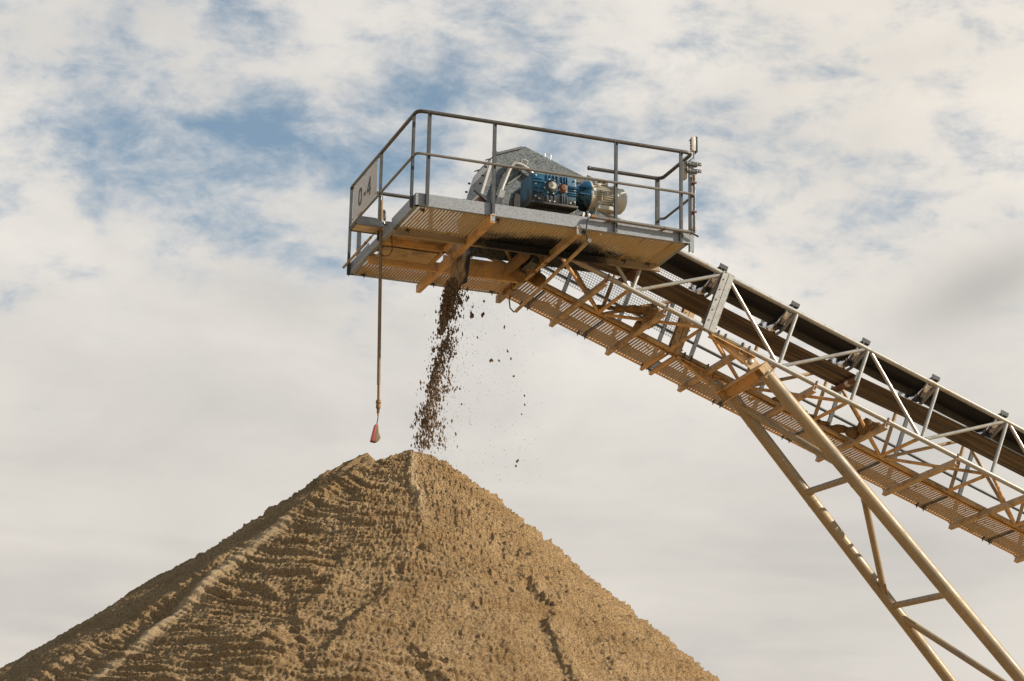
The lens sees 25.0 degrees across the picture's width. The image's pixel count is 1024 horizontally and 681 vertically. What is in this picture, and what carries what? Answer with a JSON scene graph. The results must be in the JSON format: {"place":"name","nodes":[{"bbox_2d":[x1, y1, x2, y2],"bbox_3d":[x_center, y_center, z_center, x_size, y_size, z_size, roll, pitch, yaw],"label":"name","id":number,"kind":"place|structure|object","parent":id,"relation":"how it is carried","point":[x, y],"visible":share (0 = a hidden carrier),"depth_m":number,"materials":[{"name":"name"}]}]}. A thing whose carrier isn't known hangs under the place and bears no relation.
{"place":"outdoors","nodes":[
{"label":"outdoors","id":0,"kind":"place"},
{"bbox_2d":[410,276,533,480],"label":"falling sand","id":1,"kind":"structure","parent":0,"point":[451,290],"depth_m":28.13,"materials":[{"name":"brown sand"}]},
{"bbox_2d":[0,0,1023,680],"label":"sky","id":2,"kind":"structure","parent":0,"point":[187,344],"materials":[{"name":"white"}]},
{"label":"ground","id":3,"kind":"structure","parent":0,"visible":0},
{"bbox_2d":[0,450,719,680],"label":"sand pile","id":4,"kind":"object","parent":3,"relation":"on","point":[408,565],"visible":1,"depth_m":24.53,"materials":[{"name":"beige sand"}]},
{"bbox_2d":[674,330,1023,680],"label":"support frame","id":5,"kind":"object","parent":3,"relation":"on","point":[826,449],"visible":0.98,"depth_m":29.29,"materials":[{"name":"metal"}]},
{"bbox_2d":[487,188,1023,531],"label":"belt conveyor","id":6,"kind":"object","parent":5,"relation":"on","point":[995,438],"visible":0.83,"depth_m":29.84,"materials":[{"name":"metal"}]},
{"bbox_2d":[458,146,607,272],"bbox_3d":[0.294,-1.704,29.135,1.892,1.306,0.795,7,-18,-19],"label":"head hood","id":7,"kind":"object","parent":6,"relation":"attached to","point":[508,182],"visible":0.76,"depth_m":28.89,"materials":[{"name":"metal"}]},
{"bbox_2d":[462,159,491,213],"bbox_3d":[-0.432,-1.932,28.969,0.169,0.513,0.710,7,-18,-19],"label":"inspection door","id":8,"kind":"structure","parent":7,"relation":"in","point":[483,170],"depth_m":28.77,"materials":[{"name":"metal"}]},
{"bbox_2d":[596,305,645,315],"bbox_3d":[1.480,-0.373,29.470,0.906,0.274,0.151,-6,-19,23],"label":"sand crust","id":9,"kind":"object","parent":6,"relation":"on","point":[611,307],"visible":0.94,"depth_m":29.51},
{"bbox_2d":[772,397,832,428],"bbox_3d":[3.833,0.963,30.348,0.991,0.351,0.154,7,-18,-19],"label":"sand crust","id":10,"kind":"object","parent":6,"relation":"on","point":[821,422],"visible":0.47,"depth_m":30.35},
{"bbox_2d":[497,266,1023,562],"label":"conveyor walkway","id":11,"kind":"structure","parent":5,"relation":"on","point":[683,381],"depth_m":30.63,"materials":[{"name":"beige metal"}]},
{"bbox_2d":[347,109,694,302],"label":"service platform","id":12,"kind":"structure","parent":11,"relation":"attached to","point":[425,248],"depth_m":28.14,"materials":[{"name":"metal"}]},
{"bbox_2d":[342,232,375,268],"bbox_3d":[-1.924,-1.143,28.982,0.056,0.076,1.384,7,-18,-20],"label":"cable conduit","id":13,"kind":"object","parent":12,"relation":"attached to","point":[357,252],"visible":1,"depth_m":28.97,"materials":[{"name":"beige metal"}]},
{"bbox_2d":[352,159,377,221],"bbox_3d":[-1.857,-1.889,29.082,0.012,0.475,1.070,7,-18,-19],"label":"sign board","id":14,"kind":"object","parent":12,"relation":"attached to","point":[365,191],"visible":1,"depth_m":29.06,"materials":[{"name":"metal"}]},
{"bbox_2d":[349,216,392,256],"bbox_3d":[-1.701,-1.249,28.270,0.546,0.486,0.297,7,-18,-19],"label":"floodlight","id":15,"kind":"object","parent":12,"relation":"attached to","point":[367,225],"visible":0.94,"depth_m":28.22,"materials":[{"name":"grey metal"}]},
{"bbox_2d":[370,195,385,442],"bbox_3d":[-1.614,-0.283,28.002,0.115,3.156,0.140,7,-18,-19],"label":"level probe","id":16,"kind":"object","parent":12,"relation":"hanging from","point":[375,436],"visible":1,"depth_m":27.91,"materials":[{"name":"brown plastic"}]},
{"bbox_2d":[448,244,470,285],"bbox_3d":[-0.660,-0.959,28.618,0.156,0.702,0.391,11,-20,-30],"label":"rubber apron","id":17,"kind":"object","parent":12,"relation":"hanging from","point":[460,268],"visible":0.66,"depth_m":28.51,"materials":[{"name":"brown rubber"}]},
{"bbox_2d":[502,256,547,294],"bbox_3d":[0.196,-0.837,29.248,0.108,0.144,1.738,7,-18,-19],"label":"sand crust","id":18,"kind":"object","parent":12,"relation":"attached to","point":[514,284],"visible":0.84,"depth_m":29.66},
{"bbox_2d":[513,255,541,282],"bbox_3d":[0.247,-0.969,28.988,0.251,0.383,0.764,12,-20,-31],"label":"sand crust","id":19,"kind":"object","parent":12,"relation":"attached to","point":[519,276],"visible":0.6,"depth_m":29.04},
{"bbox_2d":[528,270,545,285],"bbox_3d":[0.245,-0.835,29.471,0.377,0.287,0.258,11,-20,-30],"label":"sand crust","id":20,"kind":"object","parent":12,"relation":"attached to","point":[538,278],"visible":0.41,"depth_m":29.41},
{"bbox_2d":[508,238,591,312],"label":"metal beam","id":21,"kind":"structure","parent":12,"relation":"attached to","point":[557,271],"depth_m":28.78,"materials":[{"name":"beige metal"}]},
{"bbox_2d":[520,173,626,234],"bbox_3d":[0.943,-1.679,28.309,1.517,0.755,0.842,7,-18,-19],"label":"gear motor","id":22,"kind":"object","parent":12,"relation":"on","point":[555,194],"visible":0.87,"depth_m":28.28,"materials":[{"name":"blue paint"}]},
{"bbox_2d":[586,215,698,239],"bbox_3d":[1.576,-1.273,27.902,1.478,0.325,0.084,7,-18,-19],"label":"cable conduit","id":23,"kind":"object","parent":12,"relation":"attached to","point":[607,219],"visible":1,"depth_m":27.89,"materials":[{"name":"grey metal"}]},
{"bbox_2d":[683,160,700,252],"bbox_3d":[2.207,-1.641,28.366,0.208,1.190,0.180,7,-18,-19],"label":"control pole","id":24,"kind":"object","parent":12,"relation":"attached to","point":[690,170],"visible":1,"depth_m":28.36,"materials":[{"name":"metal"}]},
{"bbox_2d":[689,137,697,160],"bbox_3d":[2.235,-2.366,28.521,0.114,0.327,0.068,7,-18,-19],"label":"pendant control","id":25,"kind":"object","parent":24,"relation":"on","point":[693,144],"visible":1,"depth_m":28.51,"materials":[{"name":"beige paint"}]},
{"bbox_2d":[614,303,660,331],"bbox_3d":[1.698,-0.309,29.377,0.661,0.327,0.510,-11,-20,34],"label":"sand crust","id":26,"kind":"object","parent":11,"relation":"on","point":[652,310],"visible":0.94,"depth_m":29.27},
{"bbox_2d":[831,418,880,438],"bbox_3d":[4.556,1.144,30.059,0.335,0.275,0.800,16,-23,-40],"label":"sand crust","id":27,"kind":"object","parent":11,"relation":"on","point":[853,432],"visible":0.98,"depth_m":30.11}
]}

